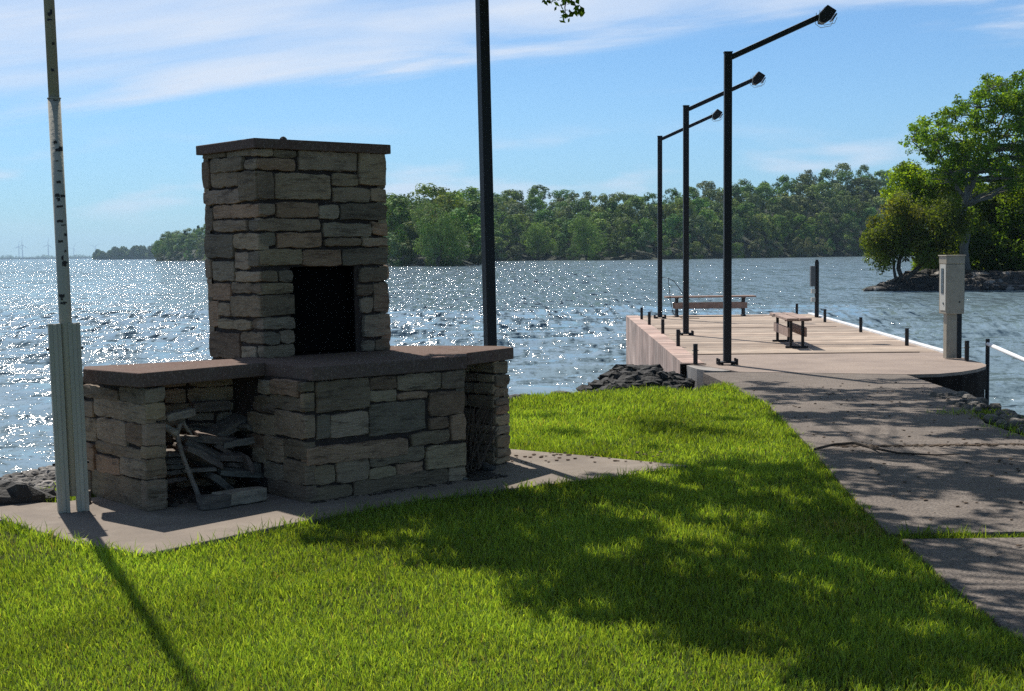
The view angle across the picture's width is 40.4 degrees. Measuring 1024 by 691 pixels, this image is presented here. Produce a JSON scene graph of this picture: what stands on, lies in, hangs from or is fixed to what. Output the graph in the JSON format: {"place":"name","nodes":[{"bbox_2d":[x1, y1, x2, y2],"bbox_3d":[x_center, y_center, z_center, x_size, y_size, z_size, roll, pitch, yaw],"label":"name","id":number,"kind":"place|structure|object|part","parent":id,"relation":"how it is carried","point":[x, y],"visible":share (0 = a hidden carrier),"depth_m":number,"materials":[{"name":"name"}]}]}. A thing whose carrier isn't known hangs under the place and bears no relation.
{"place":"outdoors","nodes":[
{"label":"outdoors","id":0,"kind":"place"},
{"bbox_2d":[0,465,55,489],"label":"gravel","id":1,"kind":"structure","parent":0,"point":[44,477],"depth_m":14.37,"materials":[{"name":"grey stone"}]},
{"bbox_2d":[0,257,91,259],"bbox_3d":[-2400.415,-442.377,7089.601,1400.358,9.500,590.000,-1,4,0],"label":"terrain","id":2,"kind":"structure","parent":0,"point":[47,258],"depth_m":6795.19,"materials":[{"name":"grey"}]},
{"bbox_2d":[0,254,91,259],"bbox_3d":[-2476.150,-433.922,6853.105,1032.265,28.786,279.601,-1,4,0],"label":"tree line","id":3,"kind":"object","parent":2,"relation":"on","point":[36,256],"visible":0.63,"depth_m":6790.05,"materials":[{"name":"plant"}]},
{"bbox_2d":[97,258,156,259],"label":"terrain","id":4,"kind":"structure","parent":0,"point":[127,258],"depth_m":2280.16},
{"bbox_2d":[92,245,157,259],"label":"tree line","id":5,"kind":"object","parent":4,"relation":"on","point":[123,252],"visible":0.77,"depth_m":2292.03,"materials":[{"name":"green plant"}]},
{"bbox_2d":[0,256,1023,476],"bbox_3d":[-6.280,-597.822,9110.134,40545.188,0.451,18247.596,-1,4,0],"label":"water","id":6,"kind":"structure","parent":0,"point":[561,325],"depth_m":65.08,"materials":[{"name":"blue liquid"}]},
{"bbox_2d":[626,313,986,397],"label":"pier","id":7,"kind":"structure","parent":6,"relation":"in","point":[835,346],"depth_m":22.16,"materials":[{"name":"wood"}]},
{"bbox_2d":[640,307,643,318],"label":"mooring post","id":8,"kind":"object","parent":7,"relation":"on","point":[641,312],"visible":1,"depth_m":32.55,"materials":[{"name":"black metal"}]},
{"bbox_2d":[647,312,650,324],"bbox_3d":[2.967,-0.584,30.089,0.079,0.285,0.071,3,5,41],"label":"mooring post","id":9,"kind":"object","parent":7,"relation":"on","point":[649,318],"visible":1,"depth_m":30.06,"materials":[{"name":"metal"}]},
{"bbox_2d":[661,319,663,333],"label":"mooring post","id":10,"kind":"object","parent":7,"relation":"on","point":[662,326],"visible":1,"depth_m":26.73,"materials":[{"name":"metal"}]},
{"bbox_2d":[662,277,689,317],"bbox_3d":[4.016,-1.138,33.074,0.899,0.979,0.312,0,4,14],"label":"cable","id":11,"kind":"object","parent":7,"relation":"on","point":[669,293],"visible":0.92,"depth_m":33.06,"materials":[{"name":"black paint"}]},
{"bbox_2d":[675,329,679,345],"bbox_3d":[2.764,-0.126,23.173,0.079,0.285,0.071,3,5,41],"label":"mooring post","id":12,"kind":"object","parent":7,"relation":"on","point":[677,335],"visible":1,"depth_m":23.15,"materials":[{"name":"metal"}]},
{"bbox_2d":[654,109,722,318],"bbox_3d":[4.172,-3.106,32.992,1.623,4.922,0.233,0,4,0],"label":"street lamp","id":13,"kind":"object","parent":7,"relation":"on","point":[716,114],"visible":0.99,"depth_m":32.93,"materials":[{"name":"black metal"}]},
{"bbox_2d":[692,344,698,363],"bbox_3d":[2.567,0.119,19.490,0.079,0.285,0.071,-4,5,-41],"label":"mooring post","id":14,"kind":"object","parent":7,"relation":"on","point":[695,350],"visible":1,"depth_m":19.47,"materials":[{"name":"metal"}]},
{"bbox_2d":[664,295,755,315],"bbox_3d":[4.848,-0.971,34.113,2.200,0.495,0.395,-1,4,-2],"label":"bench","id":15,"kind":"object","parent":7,"relation":"on","point":[742,305],"visible":0.98,"depth_m":33.96,"materials":[{"name":"brown wood"}]},
{"bbox_2d":[680,71,765,334],"bbox_3d":[3.944,-2.657,26.214,1.624,4.922,0.233,0,4,0],"label":"street lamp","id":16,"kind":"object","parent":7,"relation":"on","point":[757,78],"visible":0.91,"depth_m":26.15,"materials":[{"name":"black metal"}]},
{"bbox_2d":[716,5,836,364],"bbox_3d":[3.652,-2.195,19.264,1.624,4.922,0.233,0,4,0],"label":"street lamp","id":17,"kind":"object","parent":7,"relation":"on","point":[827,13],"visible":1,"depth_m":19.20,"materials":[{"name":"black metal"}]},
{"bbox_2d":[770,312,811,347],"bbox_3d":[4.656,-0.260,23.360,0.395,0.495,2.200,0,4,3],"label":"bench","id":18,"kind":"object","parent":7,"relation":"on","point":[790,327],"visible":1,"depth_m":22.91,"materials":[{"name":"brown wood"}]},
{"bbox_2d":[810,260,818,316],"bbox_3d":[7.130,-1.343,32.827,0.202,1.360,0.140,-1,4,0],"label":"meter post","id":19,"kind":"object","parent":7,"relation":"on","point":[814,275],"visible":1,"depth_m":32.78,"materials":[{"name":"black metal"}]},
{"bbox_2d":[823,309,826,321],"bbox_3d":[6.866,-0.657,30.566,0.079,0.285,0.071,-4,5,-41],"label":"mooring post","id":20,"kind":"object","parent":7,"relation":"on","point":[824,315],"visible":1,"depth_m":30.54,"materials":[{"name":"metal"}]},
{"bbox_2d":[858,317,862,331],"bbox_3d":[6.686,-0.400,26.703,0.079,0.285,0.071,3,5,41],"label":"mooring post","id":21,"kind":"object","parent":7,"relation":"on","point":[860,322],"visible":1,"depth_m":26.68,"materials":[{"name":"metal"}]},
{"bbox_2d":[905,328,909,345],"bbox_3d":[6.471,-0.142,22.825,0.079,0.285,0.071,-4,5,-41],"label":"mooring post","id":22,"kind":"object","parent":7,"relation":"on","point":[907,333],"visible":1,"depth_m":22.80,"materials":[{"name":"metal"}]},
{"bbox_2d":[938,255,965,357],"bbox_3d":[6.349,-0.555,20.036,0.355,1.490,0.300,-1,4,-5],"label":"electric cabinet","id":23,"kind":"object","parent":7,"relation":"on","point":[951,286],"visible":1,"depth_m":19.91,"materials":[{"name":"beige metal"}]},
{"bbox_3d":[6.186,-0.835,19.986,0.016,0.660,0.200,-1,4,-5],"label":"meter door","id":24,"kind":"part","parent":23,"relation":"part of","materials":[{"name":"metal"}]},
{"bbox_2d":[964,340,969,360],"bbox_3d":[6.388,0.074,19.563,0.079,0.285,0.071,-4,5,-41],"label":"mooring post","id":25,"kind":"object","parent":7,"relation":"on","point":[966,354],"visible":1,"depth_m":19.54,"materials":[{"name":"metal"}]},
{"bbox_2d":[0,380,1023,690],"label":"ground","id":26,"kind":"structure","parent":0,"point":[528,671],"depth_m":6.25,"materials":[{"name":"green plant"}]},
{"bbox_2d":[0,480,46,504],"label":"boulder","id":27,"kind":"object","parent":26,"relation":"on","point":[12,492],"visible":0.56,"depth_m":9.02,"materials":[{"name":"grey stone"}]},
{"bbox_2d":[39,487,56,502],"bbox_3d":[-3.087,1.008,9.150,0.207,0.145,0.165,-1,4,0],"label":"boulder","id":28,"kind":"object","parent":26,"relation":"on","point":[50,493],"visible":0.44,"depth_m":9.13,"materials":[{"name":"grey stone"}]},
{"bbox_2d":[0,449,685,559],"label":"paving slab","id":29,"kind":"structure","parent":26,"relation":"on","point":[104,520],"depth_m":8.68,"materials":[{"name":"concrete"}]},
{"bbox_2d":[43,0,89,513],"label":"flagpole","id":30,"kind":"object","parent":29,"relation":"on","point":[67,400],"visible":1,"depth_m":8.62,"materials":[{"name":"metal"}]},
{"bbox_2d":[166,421,200,494],"bbox_3d":[-2.105,0.742,8.872,0.252,0.523,0.085,-2,4,-22],"label":"branch","id":31,"kind":"object","parent":29,"relation":"on","point":[173,431],"visible":0.92,"depth_m":8.87,"materials":[{"name":"grey wood"}]},
{"bbox_2d":[162,407,195,421],"bbox_3d":[-2.126,0.441,8.867,0.098,0.055,0.214,3,12,44],"label":"firewood","id":32,"kind":"object","parent":31,"relation":"on","point":[184,413],"visible":0.94,"depth_m":8.84,"materials":[{"name":"grey wood"}]},
{"bbox_2d":[196,493,231,509],"bbox_3d":[-1.876,0.980,8.767,0.209,0.092,0.111,-3,5,-34],"label":"wooden block","id":33,"kind":"object","parent":29,"relation":"on","point":[210,501],"depth_m":8.72,"materials":[{"name":"grey wood"}]},
{"bbox_2d":[201,471,234,490],"bbox_3d":[-1.932,0.907,9.187,0.169,0.052,0.231,10,-30,46],"label":"firewood","id":34,"kind":"object","parent":29,"relation":"on","point":[220,483],"visible":0.67,"depth_m":9.12,"materials":[{"name":"grey wood"}]},
{"bbox_2d":[178,466,216,472],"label":"firewood","id":35,"kind":"object","parent":34,"relation":"on","point":[203,469],"visible":0.77,"depth_m":9.05,"materials":[{"name":"grey wood"}]},
{"bbox_2d":[191,466,227,479],"bbox_3d":[-2.030,0.858,9.335,0.212,0.038,0.170,18,-4,-37],"label":"firewood","id":36,"kind":"object","parent":34,"relation":"on","point":[223,477],"visible":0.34,"depth_m":9.32,"materials":[{"name":"grey wood"}]},
{"bbox_2d":[175,446,222,469],"bbox_3d":[-2.049,0.745,9.155,0.168,0.052,0.318,-13,-34,40],"label":"firewood","id":37,"kind":"object","parent":36,"relation":"on","point":[197,457],"visible":0.81,"depth_m":9.10,"materials":[{"name":"grey wood"}]},
{"bbox_2d":[183,435,222,460],"bbox_3d":[-2.053,0.682,9.227,0.280,0.049,0.169,33,-2,-28],"label":"firewood","id":38,"kind":"object","parent":37,"relation":"on","point":[205,448],"visible":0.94,"depth_m":9.18,"materials":[{"name":"grey wood"}]},
{"bbox_2d":[212,487,266,505],"bbox_3d":[-1.739,0.965,8.900,0.367,0.090,0.110,-4,5,-43],"label":"wooden block","id":39,"kind":"object","parent":29,"relation":"on","point":[246,495],"depth_m":8.89,"materials":[{"name":"grey wood"}]},
{"bbox_2d":[83,138,513,510],"bbox_3d":[-1.458,-0.239,9.848,3.192,2.411,1.758,-4,5,-41],"label":"stone fireplace","id":40,"kind":"object","parent":29,"relation":"on","point":[318,381],"visible":0.96,"depth_m":9.65,"materials":[{"name":"stone"}]},
{"bbox_2d":[166,477,186,483],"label":"firewood","id":41,"kind":"object","parent":40,"relation":"in","point":[175,480],"visible":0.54,"depth_m":8.99,"materials":[{"name":"grey wood"}]},
{"bbox_2d":[167,470,183,474],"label":"firewood","id":42,"kind":"object","parent":41,"relation":"on","point":[172,472],"visible":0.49,"depth_m":8.99,"materials":[{"name":"grey wood"}]},
{"bbox_2d":[166,464,184,468],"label":"firewood","id":43,"kind":"object","parent":42,"relation":"on","point":[176,466],"visible":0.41,"depth_m":9.01,"materials":[{"name":"grey wood"}]},
{"bbox_2d":[165,456,182,464],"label":"firewood","id":44,"kind":"object","parent":43,"relation":"on","point":[173,460],"visible":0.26,"depth_m":9.03,"materials":[{"name":"grey wood"}]},
{"bbox_2d":[166,449,179,456],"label":"firewood","id":45,"kind":"object","parent":44,"relation":"on","point":[171,453],"visible":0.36,"depth_m":9.04,"materials":[{"name":"grey wood"}]},
{"bbox_2d":[167,468,507,506],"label":"litter","id":46,"kind":"object","parent":29,"relation":"on","point":[179,495],"visible":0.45,"depth_m":9.39,"materials":[{"name":"brown plant"}]},
{"bbox_2d":[461,397,498,471],"bbox_3d":[-0.303,0.647,10.091,0.372,0.534,0.473,-2,4,-24],"label":"kindling","id":47,"kind":"object","parent":29,"relation":"on","point":[472,450],"visible":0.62,"depth_m":10.05,"materials":[{"name":"brown wood"}]},
{"bbox_2d":[475,0,496,345],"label":"street lamp","id":48,"kind":"object","parent":29,"relation":"on","point":[486,170],"visible":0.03,"depth_m":10.91,"materials":[{"name":"black metal"}]},
{"bbox_2d":[479,465,496,470],"bbox_3d":[-0.177,0.895,10.166,0.103,0.045,0.092,-4,5,-39],"label":"loose stone","id":49,"kind":"object","parent":29,"relation":"on","point":[487,467],"visible":0.98,"depth_m":10.14,"materials":[{"name":"grey stone"}]},
{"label":"firewood","id":50,"kind":"object","parent":29,"relation":"on","visible":0},
{"bbox_2d":[214,466,263,477],"bbox_3d":[-1.820,0.848,9.358,0.373,0.041,0.168,7,5,-39],"label":"firewood","id":51,"kind":"object","parent":50,"relation":"on","point":[234,472],"visible":0.62,"depth_m":9.28,"materials":[{"name":"grey wood"}]},
{"bbox_2d":[223,462,242,467],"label":"firewood","id":52,"kind":"object","parent":51,"relation":"on","point":[234,464],"visible":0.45,"depth_m":9.34,"materials":[{"name":"grey wood"}]},
{"bbox_2d":[238,452,254,474],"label":"firewood","id":53,"kind":"object","parent":51,"relation":"on","point":[246,463],"visible":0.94,"depth_m":9.30,"materials":[{"name":"grey wood"}]},
{"bbox_2d":[216,450,245,461],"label":"firewood","id":54,"kind":"object","parent":53,"relation":"on","point":[236,457],"visible":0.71,"depth_m":9.31,"materials":[{"name":"grey wood"}]},
{"bbox_2d":[213,444,233,453],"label":"firewood","id":55,"kind":"object","parent":54,"relation":"on","point":[225,451],"visible":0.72,"depth_m":9.32,"materials":[{"name":"grey wood"}]},
{"bbox_2d":[222,437,254,448],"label":"firewood","id":56,"kind":"object","parent":55,"relation":"on","point":[240,442],"visible":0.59,"depth_m":9.35,"materials":[{"name":"grey wood"}]},
{"bbox_2d":[193,429,237,444],"bbox_3d":[-1.999,0.623,9.375,0.302,0.060,0.165,12,5,-45],"label":"firewood","id":57,"kind":"object","parent":56,"relation":"on","point":[209,438],"visible":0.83,"depth_m":9.30,"materials":[{"name":"grey wood"}]},
{"bbox_2d":[172,434,203,441],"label":"firewood","id":58,"kind":"object","parent":57,"relation":"on","point":[193,437],"visible":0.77,"depth_m":9.21,"materials":[{"name":"grey wood"}]},
{"bbox_2d":[207,412,247,435],"bbox_3d":[-1.913,0.537,9.521,0.170,0.060,0.388,12,31,39],"label":"firewood","id":59,"kind":"object","parent":57,"relation":"on","point":[227,426],"visible":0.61,"depth_m":9.46,"materials":[{"name":"grey wood"}]},
{"bbox_2d":[174,425,208,432],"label":"firewood","id":60,"kind":"object","parent":59,"relation":"on","point":[195,427],"visible":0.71,"depth_m":9.37,"materials":[{"name":"grey wood"}]},
{"bbox_2d":[236,424,255,433],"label":"firewood","id":61,"kind":"object","parent":56,"relation":"on","point":[244,428],"visible":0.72,"depth_m":9.43,"materials":[{"name":"grey wood"}]},
{"bbox_2d":[251,460,260,479],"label":"firewood","id":62,"kind":"object","parent":50,"relation":"on","point":[257,466],"visible":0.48,"depth_m":9.40,"materials":[{"name":"grey wood"}]},
{"bbox_2d":[0,382,1023,562],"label":"weeds","id":63,"kind":"object","parent":26,"relation":"on","point":[26,530],"visible":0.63,"depth_m":8.22,"materials":[{"name":"green plant"}]},
{"bbox_2d":[542,0,584,22],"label":"shade tree","id":64,"kind":"object","parent":26,"relation":"on","point":[578,11],"visible":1,"depth_m":9.37,"materials":[{"name":"green plant"}]},
{"bbox_2d":[575,364,694,392],"bbox_3d":[1.521,0.837,17.904,1.949,1.174,3.482,-1,4,0],"label":"riprap","id":65,"kind":"object","parent":26,"relation":"on","point":[622,376],"visible":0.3,"depth_m":17.61,"materials":[{"name":"grey stone"}]},
{"bbox_2d":[508,390,1023,433],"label":"shore rubble","id":66,"kind":"object","parent":26,"relation":"on","point":[970,401],"visible":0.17,"depth_m":13.87,"materials":[{"name":"grey stone"}]},
{"bbox_2d":[985,339,1023,402],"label":"guard rail","id":67,"kind":"object","parent":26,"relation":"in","point":[988,344],"visible":0.56,"depth_m":19.57,"materials":[{"name":"metal"}]},
{"bbox_2d":[0,0,1023,257],"label":"sky","id":68,"kind":"structure","parent":0,"point":[581,104],"materials":[{"name":"blue"}]},
{"bbox_2d":[159,193,913,265],"bbox_3d":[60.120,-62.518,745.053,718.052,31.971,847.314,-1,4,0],"label":"terrain","id":69,"kind":"structure","parent":0,"point":[713,254],"depth_m":563.34,"materials":[{"name":"green plant"}]},
{"bbox_2d":[151,225,207,260],"bbox_3d":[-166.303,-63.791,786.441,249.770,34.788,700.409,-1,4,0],"label":"woodland","id":70,"kind":"object","parent":69,"relation":"on","point":[168,243],"visible":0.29,"depth_m":1028.76,"materials":[{"name":"green plant"}]},
{"bbox_2d":[410,196,470,265],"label":"willow tree","id":71,"kind":"object","parent":69,"relation":"on","point":[433,238],"visible":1,"depth_m":319.55,"materials":[{"name":"green plant"}]},
{"bbox_2d":[383,183,498,266],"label":"woodland","id":72,"kind":"object","parent":69,"relation":"on","point":[402,236],"visible":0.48,"depth_m":340.54,"materials":[{"name":"green plant"}]},
{"bbox_2d":[468,254,481,265],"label":"shrub","id":73,"kind":"object","parent":69,"relation":"on","point":[476,260],"visible":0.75,"depth_m":328.51,"materials":[{"name":"green plant"}]},
{"bbox_2d":[520,222,558,260],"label":"willow tree","id":74,"kind":"object","parent":69,"relation":"on","point":[534,245],"visible":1,"depth_m":522.23,"materials":[{"name":"green plant"}]},
{"bbox_2d":[568,214,606,260],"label":"willow tree","id":75,"kind":"object","parent":69,"relation":"on","point":[583,244],"visible":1,"depth_m":502.82,"materials":[{"name":"green plant"}]},
{"bbox_2d":[493,163,990,260],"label":"woodland","id":76,"kind":"object","parent":69,"relation":"on","point":[637,224],"visible":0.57,"depth_m":572.13,"materials":[{"name":"green plant"}]},
{"bbox_2d":[788,236,832,256],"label":"shrub","id":77,"kind":"object","parent":69,"relation":"on","point":[814,248],"visible":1,"depth_m":565.83,"materials":[{"name":"green plant"}]},
{"bbox_2d":[703,372,1023,538],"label":"path","id":78,"kind":"structure","parent":0,"point":[951,487],"depth_m":11.12,"materials":[{"name":"concrete"}]},
{"bbox_2d":[511,382,1023,557],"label":"leaf litter","id":79,"kind":"object","parent":78,"relation":"on","point":[939,445],"visible":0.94,"depth_m":11.20,"materials":[{"name":"brown plant"}]},
{"bbox_2d":[814,441,960,455],"bbox_3d":[2.905,0.808,10.840,1.095,0.064,0.255,1,4,29],"label":"branch","id":80,"kind":"object","parent":78,"relation":"on","point":[858,444],"visible":1,"depth_m":10.91,"materials":[{"name":"brown wood"}]},
{"bbox_2d":[839,443,1022,445],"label":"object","id":81,"kind":"structure","parent":78,"relation":"on","point":[962,444],"depth_m":11.27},
{"bbox_2d":[902,537,1023,643],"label":"path","id":82,"kind":"structure","parent":0,"point":[994,585],"depth_m":6.89,"materials":[{"name":"concrete"}]},
{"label":"terrain","id":83,"kind":"structure","parent":0,"visible":0},
{"bbox_2d":[879,158,971,228],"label":"deciduous tree","id":84,"kind":"object","parent":83,"relation":"on","point":[909,177],"visible":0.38,"depth_m":99.37,"materials":[{"name":"green plant"}]},
{"bbox_2d":[863,269,1023,290],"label":"shore rocks","id":85,"kind":"object","parent":83,"relation":"on","point":[928,280],"visible":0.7,"depth_m":93.42,"materials":[{"name":"grey stone"}]},
{"bbox_2d":[859,185,974,283],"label":"deciduous tree","id":86,"kind":"object","parent":85,"relation":"on","point":[901,239],"visible":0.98,"depth_m":92.60,"materials":[{"name":"green plant"}]},
{"bbox_2d":[898,69,1023,269],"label":"deciduous tree","id":87,"kind":"object","parent":83,"relation":"on","point":[1008,100],"visible":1,"depth_m":95.09,"materials":[{"name":"green plant"}]},
{"bbox_2d":[910,220,1023,270],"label":"undergrowth","id":88,"kind":"object","parent":83,"relation":"on","point":[980,241],"visible":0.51,"depth_m":98.37,"materials":[{"name":"green plant"}]},
{"bbox_2d":[964,169,1022,261],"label":"deciduous tree","id":89,"kind":"object","parent":83,"relation":"on","point":[987,211],"visible":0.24,"depth_m":101.75,"materials":[{"name":"green plant"}]},
{"bbox_2d":[995,157,1023,253],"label":"deciduous tree","id":90,"kind":"object","parent":83,"relation":"on","point":[1014,221],"visible":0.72,"depth_m":98.01,"materials":[{"name":"green plant"}]}
]}

